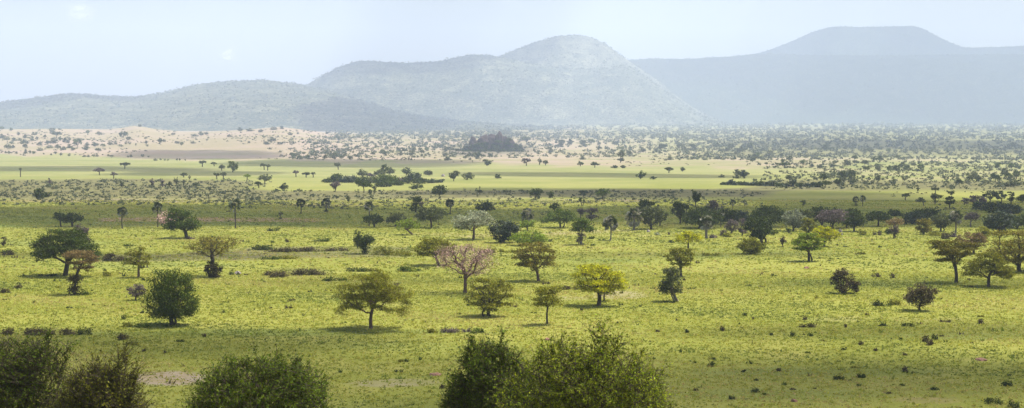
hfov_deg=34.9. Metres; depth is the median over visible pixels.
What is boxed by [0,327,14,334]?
bush
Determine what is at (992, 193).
broadleaf tree
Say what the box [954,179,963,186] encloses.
acacia tree
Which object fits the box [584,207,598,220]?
broadleaf tree
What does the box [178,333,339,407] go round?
thorn tree
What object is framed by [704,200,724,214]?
broadleaf tree
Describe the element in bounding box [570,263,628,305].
acacia tree
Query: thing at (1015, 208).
broadleaf tree
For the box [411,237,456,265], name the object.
acacia tree
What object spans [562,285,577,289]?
bush
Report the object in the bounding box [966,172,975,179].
broadleaf tree
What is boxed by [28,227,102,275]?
acacia tree
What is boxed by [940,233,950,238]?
shrub
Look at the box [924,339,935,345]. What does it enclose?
bush
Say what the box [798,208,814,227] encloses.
broadleaf tree
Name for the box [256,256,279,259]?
bush
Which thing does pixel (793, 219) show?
broadleaf tree
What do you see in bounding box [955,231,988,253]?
acacia tree
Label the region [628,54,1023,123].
hill
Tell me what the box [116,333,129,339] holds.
bush
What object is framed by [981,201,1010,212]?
broadleaf tree
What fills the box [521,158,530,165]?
acacia tree
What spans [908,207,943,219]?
broadleaf tree
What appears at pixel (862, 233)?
bush
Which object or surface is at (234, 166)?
broadleaf tree
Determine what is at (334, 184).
broadleaf tree
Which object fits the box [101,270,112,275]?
bush
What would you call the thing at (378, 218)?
broadleaf tree
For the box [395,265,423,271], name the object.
bush
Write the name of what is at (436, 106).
hill
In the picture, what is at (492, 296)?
acacia tree
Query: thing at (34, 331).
bush
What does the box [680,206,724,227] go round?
broadleaf tree
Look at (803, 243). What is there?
acacia tree
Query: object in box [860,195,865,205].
palm tree
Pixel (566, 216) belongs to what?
broadleaf tree
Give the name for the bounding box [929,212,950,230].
broadleaf tree
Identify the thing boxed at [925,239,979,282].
acacia tree
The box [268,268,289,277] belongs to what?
bush
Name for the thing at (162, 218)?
flowering tree
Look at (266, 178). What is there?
broadleaf tree
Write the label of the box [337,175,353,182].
shrub
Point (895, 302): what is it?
bush
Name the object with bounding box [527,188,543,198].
broadleaf tree
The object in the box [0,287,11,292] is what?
bush
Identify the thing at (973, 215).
acacia tree
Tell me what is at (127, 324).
bush
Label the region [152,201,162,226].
palm tree
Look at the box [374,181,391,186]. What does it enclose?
shrub
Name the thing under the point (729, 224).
broadleaf tree
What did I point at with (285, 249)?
bush
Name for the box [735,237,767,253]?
shrub
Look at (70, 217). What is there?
broadleaf tree
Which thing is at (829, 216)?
flowering tree
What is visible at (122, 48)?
sky
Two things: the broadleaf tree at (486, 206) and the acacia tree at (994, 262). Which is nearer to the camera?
the acacia tree at (994, 262)
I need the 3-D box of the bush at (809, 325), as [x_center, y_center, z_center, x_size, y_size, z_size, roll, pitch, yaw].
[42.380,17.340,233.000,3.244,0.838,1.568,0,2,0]
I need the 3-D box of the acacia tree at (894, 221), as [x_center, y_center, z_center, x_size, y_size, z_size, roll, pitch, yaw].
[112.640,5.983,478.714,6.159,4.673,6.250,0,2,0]
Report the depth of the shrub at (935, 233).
457.98 m
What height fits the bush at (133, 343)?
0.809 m
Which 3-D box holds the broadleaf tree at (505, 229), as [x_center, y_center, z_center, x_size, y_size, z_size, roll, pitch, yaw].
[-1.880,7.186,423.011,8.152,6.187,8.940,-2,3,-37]
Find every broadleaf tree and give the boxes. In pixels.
[52,211,65,226]
[60,212,83,226]
[72,138,81,146]
[74,224,89,241]
[119,131,127,137]
[136,267,201,324]
[161,207,201,237]
[227,161,238,171]
[257,174,271,182]
[278,183,288,188]
[330,181,340,191]
[353,229,375,253]
[356,169,367,176]
[362,213,383,226]
[373,169,385,174]
[381,164,388,171]
[384,212,405,225]
[385,167,394,174]
[393,218,420,234]
[401,167,411,175]
[408,195,422,211]
[413,205,448,227]
[423,170,432,175]
[430,185,448,195]
[449,171,460,180]
[461,172,474,179]
[475,200,495,210]
[482,159,492,165]
[487,220,521,242]
[519,220,534,229]
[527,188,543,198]
[539,207,576,227]
[569,217,596,242]
[576,208,584,217]
[578,190,588,196]
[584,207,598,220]
[595,188,610,199]
[617,150,625,162]
[635,170,646,178]
[636,205,664,228]
[637,199,658,212]
[654,212,668,224]
[656,266,682,300]
[670,201,689,223]
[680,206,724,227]
[691,191,701,208]
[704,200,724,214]
[718,207,742,221]
[724,219,739,232]
[737,146,744,152]
[737,210,748,220]
[740,216,778,242]
[747,205,789,224]
[781,208,806,230]
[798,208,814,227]
[800,216,817,232]
[809,205,839,226]
[820,180,831,187]
[839,170,849,176]
[840,210,867,230]
[842,159,850,165]
[844,208,860,227]
[903,283,939,309]
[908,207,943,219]
[915,218,933,233]
[917,163,924,169]
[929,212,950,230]
[930,193,943,203]
[944,191,955,206]
[961,198,968,204]
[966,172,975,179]
[968,195,987,201]
[973,174,982,179]
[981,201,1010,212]
[982,190,998,201]
[982,210,1017,232]
[996,190,1007,202]
[1000,168,1009,174]
[1002,202,1022,213]
[1006,191,1014,201]
[1009,180,1017,186]
[1010,214,1023,228]
[1015,194,1023,201]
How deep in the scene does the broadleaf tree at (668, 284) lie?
272.24 m
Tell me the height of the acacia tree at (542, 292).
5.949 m
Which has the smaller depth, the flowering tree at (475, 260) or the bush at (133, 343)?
the bush at (133, 343)
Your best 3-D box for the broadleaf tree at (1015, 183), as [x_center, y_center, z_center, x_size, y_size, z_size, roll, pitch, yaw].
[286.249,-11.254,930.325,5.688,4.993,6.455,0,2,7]
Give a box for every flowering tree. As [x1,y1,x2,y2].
[157,211,174,224]
[429,239,508,292]
[450,210,496,238]
[814,209,851,228]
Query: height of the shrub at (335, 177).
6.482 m
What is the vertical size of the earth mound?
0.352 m
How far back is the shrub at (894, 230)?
445.48 m
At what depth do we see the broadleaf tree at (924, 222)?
464.85 m
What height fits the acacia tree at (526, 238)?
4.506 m
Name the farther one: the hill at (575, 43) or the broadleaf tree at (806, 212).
the hill at (575, 43)
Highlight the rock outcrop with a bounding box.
[468,131,514,149]
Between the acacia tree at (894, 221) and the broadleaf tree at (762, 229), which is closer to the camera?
the broadleaf tree at (762, 229)
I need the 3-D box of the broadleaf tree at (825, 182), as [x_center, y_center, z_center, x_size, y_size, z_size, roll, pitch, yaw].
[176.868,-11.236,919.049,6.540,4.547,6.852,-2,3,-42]
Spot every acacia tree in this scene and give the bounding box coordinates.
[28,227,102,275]
[52,131,61,136]
[61,247,100,293]
[92,168,104,174]
[120,162,130,168]
[123,246,151,277]
[183,233,240,269]
[332,270,416,328]
[354,180,372,192]
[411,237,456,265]
[461,277,516,315]
[509,229,547,245]
[510,241,556,280]
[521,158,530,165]
[531,286,564,323]
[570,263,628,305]
[664,247,694,276]
[674,229,704,248]
[778,162,790,167]
[791,232,826,260]
[812,225,841,246]
[818,174,827,179]
[864,211,893,225]
[885,217,904,226]
[915,197,925,205]
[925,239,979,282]
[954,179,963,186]
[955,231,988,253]
[960,251,1017,286]
[964,211,980,226]
[984,229,1023,271]
[989,174,999,182]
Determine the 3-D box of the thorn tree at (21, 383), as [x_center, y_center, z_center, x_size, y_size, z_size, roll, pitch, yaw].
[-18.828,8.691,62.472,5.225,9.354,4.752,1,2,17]
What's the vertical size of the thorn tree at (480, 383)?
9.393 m
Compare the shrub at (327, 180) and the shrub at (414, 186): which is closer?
the shrub at (414, 186)
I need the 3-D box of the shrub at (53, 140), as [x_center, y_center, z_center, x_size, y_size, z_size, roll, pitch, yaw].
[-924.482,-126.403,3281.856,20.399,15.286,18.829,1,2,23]
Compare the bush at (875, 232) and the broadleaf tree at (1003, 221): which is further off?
the broadleaf tree at (1003, 221)
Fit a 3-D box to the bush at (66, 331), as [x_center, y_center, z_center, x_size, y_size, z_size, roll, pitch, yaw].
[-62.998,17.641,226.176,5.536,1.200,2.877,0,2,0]
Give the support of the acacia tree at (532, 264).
on the ground at (560, 172)
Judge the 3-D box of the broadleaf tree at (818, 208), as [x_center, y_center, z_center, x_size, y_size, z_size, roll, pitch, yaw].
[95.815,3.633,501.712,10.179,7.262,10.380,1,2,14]
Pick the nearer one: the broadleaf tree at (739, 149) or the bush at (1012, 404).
the bush at (1012, 404)
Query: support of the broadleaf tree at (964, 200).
on the ground at (560, 172)
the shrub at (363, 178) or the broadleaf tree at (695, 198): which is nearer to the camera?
the broadleaf tree at (695, 198)
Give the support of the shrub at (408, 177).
on the ground at (560, 172)
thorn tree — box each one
[0,312,85,407]
[36,329,169,407]
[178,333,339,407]
[433,322,540,407]
[487,314,685,407]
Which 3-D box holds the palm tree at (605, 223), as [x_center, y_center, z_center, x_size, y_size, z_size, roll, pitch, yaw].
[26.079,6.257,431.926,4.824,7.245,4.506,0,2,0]
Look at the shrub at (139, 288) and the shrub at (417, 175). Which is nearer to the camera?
the shrub at (139, 288)
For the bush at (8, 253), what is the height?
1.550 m
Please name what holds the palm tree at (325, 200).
on the ground at (560, 172)
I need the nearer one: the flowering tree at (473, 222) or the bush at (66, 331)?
the bush at (66, 331)
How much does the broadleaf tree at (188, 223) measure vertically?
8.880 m
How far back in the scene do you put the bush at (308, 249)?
392.47 m
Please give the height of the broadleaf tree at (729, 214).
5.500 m
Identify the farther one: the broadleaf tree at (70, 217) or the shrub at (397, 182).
the shrub at (397, 182)
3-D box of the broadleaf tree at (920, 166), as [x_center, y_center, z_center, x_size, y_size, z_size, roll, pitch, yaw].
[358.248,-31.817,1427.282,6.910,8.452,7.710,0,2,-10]
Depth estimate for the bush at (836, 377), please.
182.62 m
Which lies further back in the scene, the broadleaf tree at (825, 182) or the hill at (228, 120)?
the hill at (228, 120)
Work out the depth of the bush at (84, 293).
282.11 m
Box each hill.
[0,80,564,130]
[305,55,720,125]
[501,35,720,120]
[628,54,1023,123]
[756,26,1023,55]
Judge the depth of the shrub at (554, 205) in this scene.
606.22 m
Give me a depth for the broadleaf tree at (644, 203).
547.32 m
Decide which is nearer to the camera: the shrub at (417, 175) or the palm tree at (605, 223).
the palm tree at (605, 223)
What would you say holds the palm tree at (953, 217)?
on the ground at (560, 172)
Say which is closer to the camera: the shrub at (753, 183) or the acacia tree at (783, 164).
the shrub at (753, 183)
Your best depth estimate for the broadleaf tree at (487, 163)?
1650.96 m
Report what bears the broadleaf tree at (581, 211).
on the ground at (560, 172)
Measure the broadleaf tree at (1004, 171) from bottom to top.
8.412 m
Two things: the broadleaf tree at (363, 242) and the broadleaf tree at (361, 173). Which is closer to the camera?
the broadleaf tree at (363, 242)
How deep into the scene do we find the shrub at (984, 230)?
447.33 m
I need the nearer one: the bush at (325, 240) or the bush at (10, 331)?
the bush at (10, 331)
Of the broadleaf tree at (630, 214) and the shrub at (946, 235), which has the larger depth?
the broadleaf tree at (630, 214)
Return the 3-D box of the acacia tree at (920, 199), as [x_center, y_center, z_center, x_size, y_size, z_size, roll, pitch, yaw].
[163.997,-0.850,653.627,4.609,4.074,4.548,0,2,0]
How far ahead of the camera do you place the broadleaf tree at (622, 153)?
1884.53 m
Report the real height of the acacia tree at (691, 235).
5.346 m
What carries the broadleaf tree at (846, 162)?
on the ground at (560, 172)
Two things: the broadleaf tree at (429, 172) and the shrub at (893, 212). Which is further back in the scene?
the broadleaf tree at (429, 172)
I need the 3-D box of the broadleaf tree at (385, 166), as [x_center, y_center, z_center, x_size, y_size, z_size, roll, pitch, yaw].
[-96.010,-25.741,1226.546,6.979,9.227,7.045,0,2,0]
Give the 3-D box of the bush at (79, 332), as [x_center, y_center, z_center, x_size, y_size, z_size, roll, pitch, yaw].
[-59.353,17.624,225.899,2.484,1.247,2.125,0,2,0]
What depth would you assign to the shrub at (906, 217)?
517.48 m
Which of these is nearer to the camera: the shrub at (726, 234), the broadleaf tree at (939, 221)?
the shrub at (726, 234)
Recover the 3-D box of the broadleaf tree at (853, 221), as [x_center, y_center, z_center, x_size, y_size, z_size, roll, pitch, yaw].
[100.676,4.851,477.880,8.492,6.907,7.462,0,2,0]
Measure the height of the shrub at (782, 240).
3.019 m
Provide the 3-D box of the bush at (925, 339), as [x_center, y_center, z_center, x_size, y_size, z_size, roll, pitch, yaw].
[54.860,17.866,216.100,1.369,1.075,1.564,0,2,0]
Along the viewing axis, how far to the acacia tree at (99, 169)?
1233.33 m
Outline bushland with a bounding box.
[0,120,1023,217]
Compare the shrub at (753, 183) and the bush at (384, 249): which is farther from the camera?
the shrub at (753, 183)
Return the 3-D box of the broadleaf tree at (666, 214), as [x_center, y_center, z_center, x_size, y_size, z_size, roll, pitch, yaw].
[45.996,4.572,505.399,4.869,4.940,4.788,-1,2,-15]
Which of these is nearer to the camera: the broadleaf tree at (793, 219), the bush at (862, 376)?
the bush at (862, 376)
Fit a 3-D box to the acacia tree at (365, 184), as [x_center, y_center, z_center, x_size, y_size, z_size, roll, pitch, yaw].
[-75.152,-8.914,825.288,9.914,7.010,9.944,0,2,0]
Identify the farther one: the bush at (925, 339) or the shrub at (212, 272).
the shrub at (212, 272)
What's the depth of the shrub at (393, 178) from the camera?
989.46 m
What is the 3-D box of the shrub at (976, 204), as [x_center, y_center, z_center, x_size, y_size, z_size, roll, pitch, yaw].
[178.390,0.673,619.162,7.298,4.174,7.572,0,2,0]
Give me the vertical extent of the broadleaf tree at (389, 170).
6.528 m
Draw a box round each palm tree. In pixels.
[117,206,127,228]
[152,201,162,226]
[228,199,240,227]
[296,198,305,213]
[320,198,330,211]
[363,202,374,225]
[445,199,453,213]
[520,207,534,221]
[601,214,618,239]
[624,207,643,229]
[699,215,713,237]
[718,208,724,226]
[853,196,858,205]
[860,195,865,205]
[948,211,962,232]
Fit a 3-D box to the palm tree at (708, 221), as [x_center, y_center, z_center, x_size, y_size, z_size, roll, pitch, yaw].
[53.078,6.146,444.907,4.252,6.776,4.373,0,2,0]
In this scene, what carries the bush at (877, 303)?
on the ground at (560, 172)
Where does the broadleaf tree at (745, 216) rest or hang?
on the ground at (560, 172)
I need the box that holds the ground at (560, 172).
[0,124,1023,407]
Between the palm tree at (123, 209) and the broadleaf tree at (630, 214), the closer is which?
the broadleaf tree at (630, 214)
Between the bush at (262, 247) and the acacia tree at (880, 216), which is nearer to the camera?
the bush at (262, 247)
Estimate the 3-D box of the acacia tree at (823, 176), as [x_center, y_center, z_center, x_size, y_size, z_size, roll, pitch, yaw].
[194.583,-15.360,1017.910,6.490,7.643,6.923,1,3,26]
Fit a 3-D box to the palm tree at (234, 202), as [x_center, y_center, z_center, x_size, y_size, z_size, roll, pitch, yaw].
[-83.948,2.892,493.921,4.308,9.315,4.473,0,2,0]
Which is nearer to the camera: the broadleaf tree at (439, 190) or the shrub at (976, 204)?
the shrub at (976, 204)
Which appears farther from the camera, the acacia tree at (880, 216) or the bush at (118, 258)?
the acacia tree at (880, 216)
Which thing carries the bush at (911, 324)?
on the ground at (560, 172)
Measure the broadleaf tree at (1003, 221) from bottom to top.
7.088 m
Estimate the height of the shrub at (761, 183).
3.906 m
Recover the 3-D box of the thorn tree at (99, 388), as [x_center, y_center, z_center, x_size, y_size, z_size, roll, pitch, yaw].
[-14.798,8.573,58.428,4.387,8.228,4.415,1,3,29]
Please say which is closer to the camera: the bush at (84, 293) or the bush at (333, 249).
the bush at (84, 293)
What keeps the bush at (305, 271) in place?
on the ground at (560, 172)
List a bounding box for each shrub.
[0,236,6,245]
[33,188,51,198]
[49,138,57,143]
[66,274,85,294]
[105,252,114,258]
[126,283,146,299]
[203,260,222,277]
[321,179,334,182]
[327,173,342,181]
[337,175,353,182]
[348,174,356,182]
[354,175,369,182]
[365,176,378,182]
[372,173,390,183]
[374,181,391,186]
[388,175,399,182]
[390,180,404,185]
[400,175,415,183]
[408,171,420,179]
[408,182,423,188]
[414,178,430,183]
[549,202,560,210]
[576,233,585,244]
[721,232,731,236]
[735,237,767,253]
[736,219,747,235]
[749,180,757,185]
[756,180,764,185]
[769,180,777,185]
[779,237,786,245]
[788,179,797,186]
[814,181,822,186]
[829,266,860,292]
[872,174,884,179]
[887,209,902,215]
[889,225,899,237]
[901,210,925,223]
[928,230,941,235]
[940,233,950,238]
[972,201,987,209]
[974,226,991,235]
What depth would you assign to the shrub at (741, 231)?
454.75 m
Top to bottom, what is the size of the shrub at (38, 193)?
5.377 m
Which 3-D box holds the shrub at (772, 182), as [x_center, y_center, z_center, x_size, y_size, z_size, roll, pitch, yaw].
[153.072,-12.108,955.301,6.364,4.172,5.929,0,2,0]
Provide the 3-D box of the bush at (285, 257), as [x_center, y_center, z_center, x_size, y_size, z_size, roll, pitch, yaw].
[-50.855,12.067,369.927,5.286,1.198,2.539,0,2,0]
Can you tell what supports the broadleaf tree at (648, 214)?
on the ground at (560, 172)
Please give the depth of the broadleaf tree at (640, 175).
1118.83 m
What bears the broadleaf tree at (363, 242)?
on the ground at (560, 172)
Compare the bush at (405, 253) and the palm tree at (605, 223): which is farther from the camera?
the palm tree at (605, 223)
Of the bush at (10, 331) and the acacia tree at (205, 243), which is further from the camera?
the acacia tree at (205, 243)
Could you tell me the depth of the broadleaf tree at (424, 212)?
494.44 m
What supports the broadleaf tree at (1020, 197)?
on the ground at (560, 172)
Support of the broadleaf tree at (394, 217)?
on the ground at (560, 172)
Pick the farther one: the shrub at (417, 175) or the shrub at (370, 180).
the shrub at (417, 175)
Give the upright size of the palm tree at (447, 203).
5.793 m
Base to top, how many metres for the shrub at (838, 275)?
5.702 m
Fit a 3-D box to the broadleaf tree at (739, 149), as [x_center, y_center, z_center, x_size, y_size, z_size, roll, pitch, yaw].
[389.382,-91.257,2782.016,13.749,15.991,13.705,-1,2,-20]
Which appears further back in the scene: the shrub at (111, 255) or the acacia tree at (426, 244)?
the shrub at (111, 255)
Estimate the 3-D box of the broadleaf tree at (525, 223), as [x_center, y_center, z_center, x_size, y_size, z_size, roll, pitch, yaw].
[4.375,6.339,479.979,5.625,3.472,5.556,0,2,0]
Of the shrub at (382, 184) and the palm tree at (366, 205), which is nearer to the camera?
the palm tree at (366, 205)
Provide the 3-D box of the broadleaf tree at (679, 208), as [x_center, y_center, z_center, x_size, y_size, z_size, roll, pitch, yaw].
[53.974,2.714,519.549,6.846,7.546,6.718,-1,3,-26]
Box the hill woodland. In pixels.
[0,25,1023,129]
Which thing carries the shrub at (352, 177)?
on the ground at (560, 172)
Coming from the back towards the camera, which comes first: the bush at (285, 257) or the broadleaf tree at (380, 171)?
the broadleaf tree at (380, 171)
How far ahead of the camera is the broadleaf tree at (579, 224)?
413.24 m
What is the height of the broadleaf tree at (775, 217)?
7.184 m
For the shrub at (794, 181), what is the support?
on the ground at (560, 172)
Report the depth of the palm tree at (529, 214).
522.17 m
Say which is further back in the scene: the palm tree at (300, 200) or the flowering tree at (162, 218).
the palm tree at (300, 200)
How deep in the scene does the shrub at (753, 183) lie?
963.25 m
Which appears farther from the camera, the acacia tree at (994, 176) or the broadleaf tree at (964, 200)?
the acacia tree at (994, 176)
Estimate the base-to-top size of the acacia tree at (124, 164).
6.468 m
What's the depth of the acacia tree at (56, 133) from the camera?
3589.38 m
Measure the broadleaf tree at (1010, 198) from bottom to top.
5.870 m
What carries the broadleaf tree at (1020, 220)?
on the ground at (560, 172)
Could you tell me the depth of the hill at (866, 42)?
13181.46 m
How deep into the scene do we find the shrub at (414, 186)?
892.67 m
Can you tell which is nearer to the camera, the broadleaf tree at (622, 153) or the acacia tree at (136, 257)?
the acacia tree at (136, 257)
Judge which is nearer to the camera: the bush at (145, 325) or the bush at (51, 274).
the bush at (145, 325)
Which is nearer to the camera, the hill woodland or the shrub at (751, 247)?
the shrub at (751, 247)
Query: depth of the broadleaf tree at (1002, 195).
689.27 m
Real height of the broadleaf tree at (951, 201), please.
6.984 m
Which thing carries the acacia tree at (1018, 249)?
on the ground at (560, 172)
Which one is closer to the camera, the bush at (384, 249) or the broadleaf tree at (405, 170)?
the bush at (384, 249)
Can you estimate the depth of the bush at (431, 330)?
226.94 m
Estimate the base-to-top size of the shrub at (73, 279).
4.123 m
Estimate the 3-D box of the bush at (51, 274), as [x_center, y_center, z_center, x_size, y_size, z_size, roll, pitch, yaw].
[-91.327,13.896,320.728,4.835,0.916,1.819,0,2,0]
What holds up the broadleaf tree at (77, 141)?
on the ground at (560, 172)
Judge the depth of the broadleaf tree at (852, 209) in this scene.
495.28 m
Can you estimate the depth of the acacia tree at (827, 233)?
406.48 m
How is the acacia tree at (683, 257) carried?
on the ground at (560, 172)
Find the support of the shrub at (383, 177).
on the ground at (560, 172)
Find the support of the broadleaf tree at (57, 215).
on the ground at (560, 172)
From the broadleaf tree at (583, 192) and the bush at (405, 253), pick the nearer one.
the bush at (405, 253)
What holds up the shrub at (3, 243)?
on the ground at (560, 172)
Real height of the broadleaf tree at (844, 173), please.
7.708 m
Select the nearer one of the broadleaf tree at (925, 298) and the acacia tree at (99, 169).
the broadleaf tree at (925, 298)
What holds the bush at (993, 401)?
on the ground at (560, 172)
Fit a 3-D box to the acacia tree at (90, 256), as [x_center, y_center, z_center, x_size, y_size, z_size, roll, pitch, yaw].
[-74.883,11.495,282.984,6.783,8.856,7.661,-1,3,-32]
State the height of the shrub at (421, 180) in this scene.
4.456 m
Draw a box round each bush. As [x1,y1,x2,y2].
[0,249,15,254]
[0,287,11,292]
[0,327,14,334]
[20,326,46,335]
[38,272,57,275]
[42,328,76,334]
[76,289,90,294]
[76,327,93,335]
[101,255,112,260]
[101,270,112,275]
[109,255,129,261]
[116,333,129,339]
[120,321,132,326]
[122,340,141,345]
[133,322,152,327]
[245,244,272,249]
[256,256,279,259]
[264,246,302,251]
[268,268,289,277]
[278,255,297,258]
[287,267,328,274]
[296,246,327,251]
[311,237,331,241]
[318,276,347,280]
[322,247,348,250]
[342,266,366,271]
[366,267,381,271]
[370,244,394,254]
[392,248,413,255]
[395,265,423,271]
[427,327,438,332]
[439,327,459,332]
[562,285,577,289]
[799,323,816,327]
[833,373,844,379]
[856,372,866,377]
[857,229,867,234]
[869,300,894,305]
[871,230,881,234]
[887,298,901,304]
[901,323,914,326]
[920,335,929,341]
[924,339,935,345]
[981,396,1003,404]
[997,379,1012,385]
[1006,399,1019,407]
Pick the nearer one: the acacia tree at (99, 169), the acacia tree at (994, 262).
the acacia tree at (994, 262)
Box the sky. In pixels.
[0,0,1023,101]
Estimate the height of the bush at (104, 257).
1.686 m
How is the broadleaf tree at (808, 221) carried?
on the ground at (560, 172)
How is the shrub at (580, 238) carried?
on the ground at (560, 172)
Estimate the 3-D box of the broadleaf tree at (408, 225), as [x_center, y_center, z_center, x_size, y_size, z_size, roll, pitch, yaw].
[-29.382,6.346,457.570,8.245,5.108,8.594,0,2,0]
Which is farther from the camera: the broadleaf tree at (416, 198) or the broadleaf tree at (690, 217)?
the broadleaf tree at (416, 198)
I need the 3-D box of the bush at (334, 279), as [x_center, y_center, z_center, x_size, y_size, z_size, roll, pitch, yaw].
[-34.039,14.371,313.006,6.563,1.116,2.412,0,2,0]
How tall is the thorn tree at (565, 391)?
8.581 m
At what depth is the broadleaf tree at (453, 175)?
1070.11 m
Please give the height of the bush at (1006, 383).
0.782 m
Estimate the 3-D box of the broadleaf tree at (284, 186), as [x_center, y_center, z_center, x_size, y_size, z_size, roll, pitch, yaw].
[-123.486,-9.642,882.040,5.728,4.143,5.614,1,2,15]
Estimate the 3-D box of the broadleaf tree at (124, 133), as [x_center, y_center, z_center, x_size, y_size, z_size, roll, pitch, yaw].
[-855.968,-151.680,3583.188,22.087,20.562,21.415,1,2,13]
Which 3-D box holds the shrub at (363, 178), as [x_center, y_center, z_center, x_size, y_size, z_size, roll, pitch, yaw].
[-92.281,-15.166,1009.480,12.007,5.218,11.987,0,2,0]
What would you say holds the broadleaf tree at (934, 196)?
on the ground at (560, 172)
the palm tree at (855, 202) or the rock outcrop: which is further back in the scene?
the rock outcrop
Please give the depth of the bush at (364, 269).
335.41 m
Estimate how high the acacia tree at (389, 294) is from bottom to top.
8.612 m
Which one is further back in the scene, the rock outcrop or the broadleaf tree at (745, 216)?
the rock outcrop
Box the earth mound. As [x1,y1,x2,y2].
[429,372,440,375]
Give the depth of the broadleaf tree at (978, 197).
672.39 m
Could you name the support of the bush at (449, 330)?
on the ground at (560, 172)
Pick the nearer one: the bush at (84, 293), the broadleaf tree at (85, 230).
the bush at (84, 293)
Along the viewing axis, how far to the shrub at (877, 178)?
1093.43 m
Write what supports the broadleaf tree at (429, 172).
on the ground at (560, 172)
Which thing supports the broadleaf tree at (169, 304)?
on the ground at (560, 172)
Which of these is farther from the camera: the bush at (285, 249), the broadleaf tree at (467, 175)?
the broadleaf tree at (467, 175)
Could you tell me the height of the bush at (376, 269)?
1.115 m
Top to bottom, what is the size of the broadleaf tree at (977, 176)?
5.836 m
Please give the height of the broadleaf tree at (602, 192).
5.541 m
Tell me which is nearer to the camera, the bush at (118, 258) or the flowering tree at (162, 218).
the bush at (118, 258)

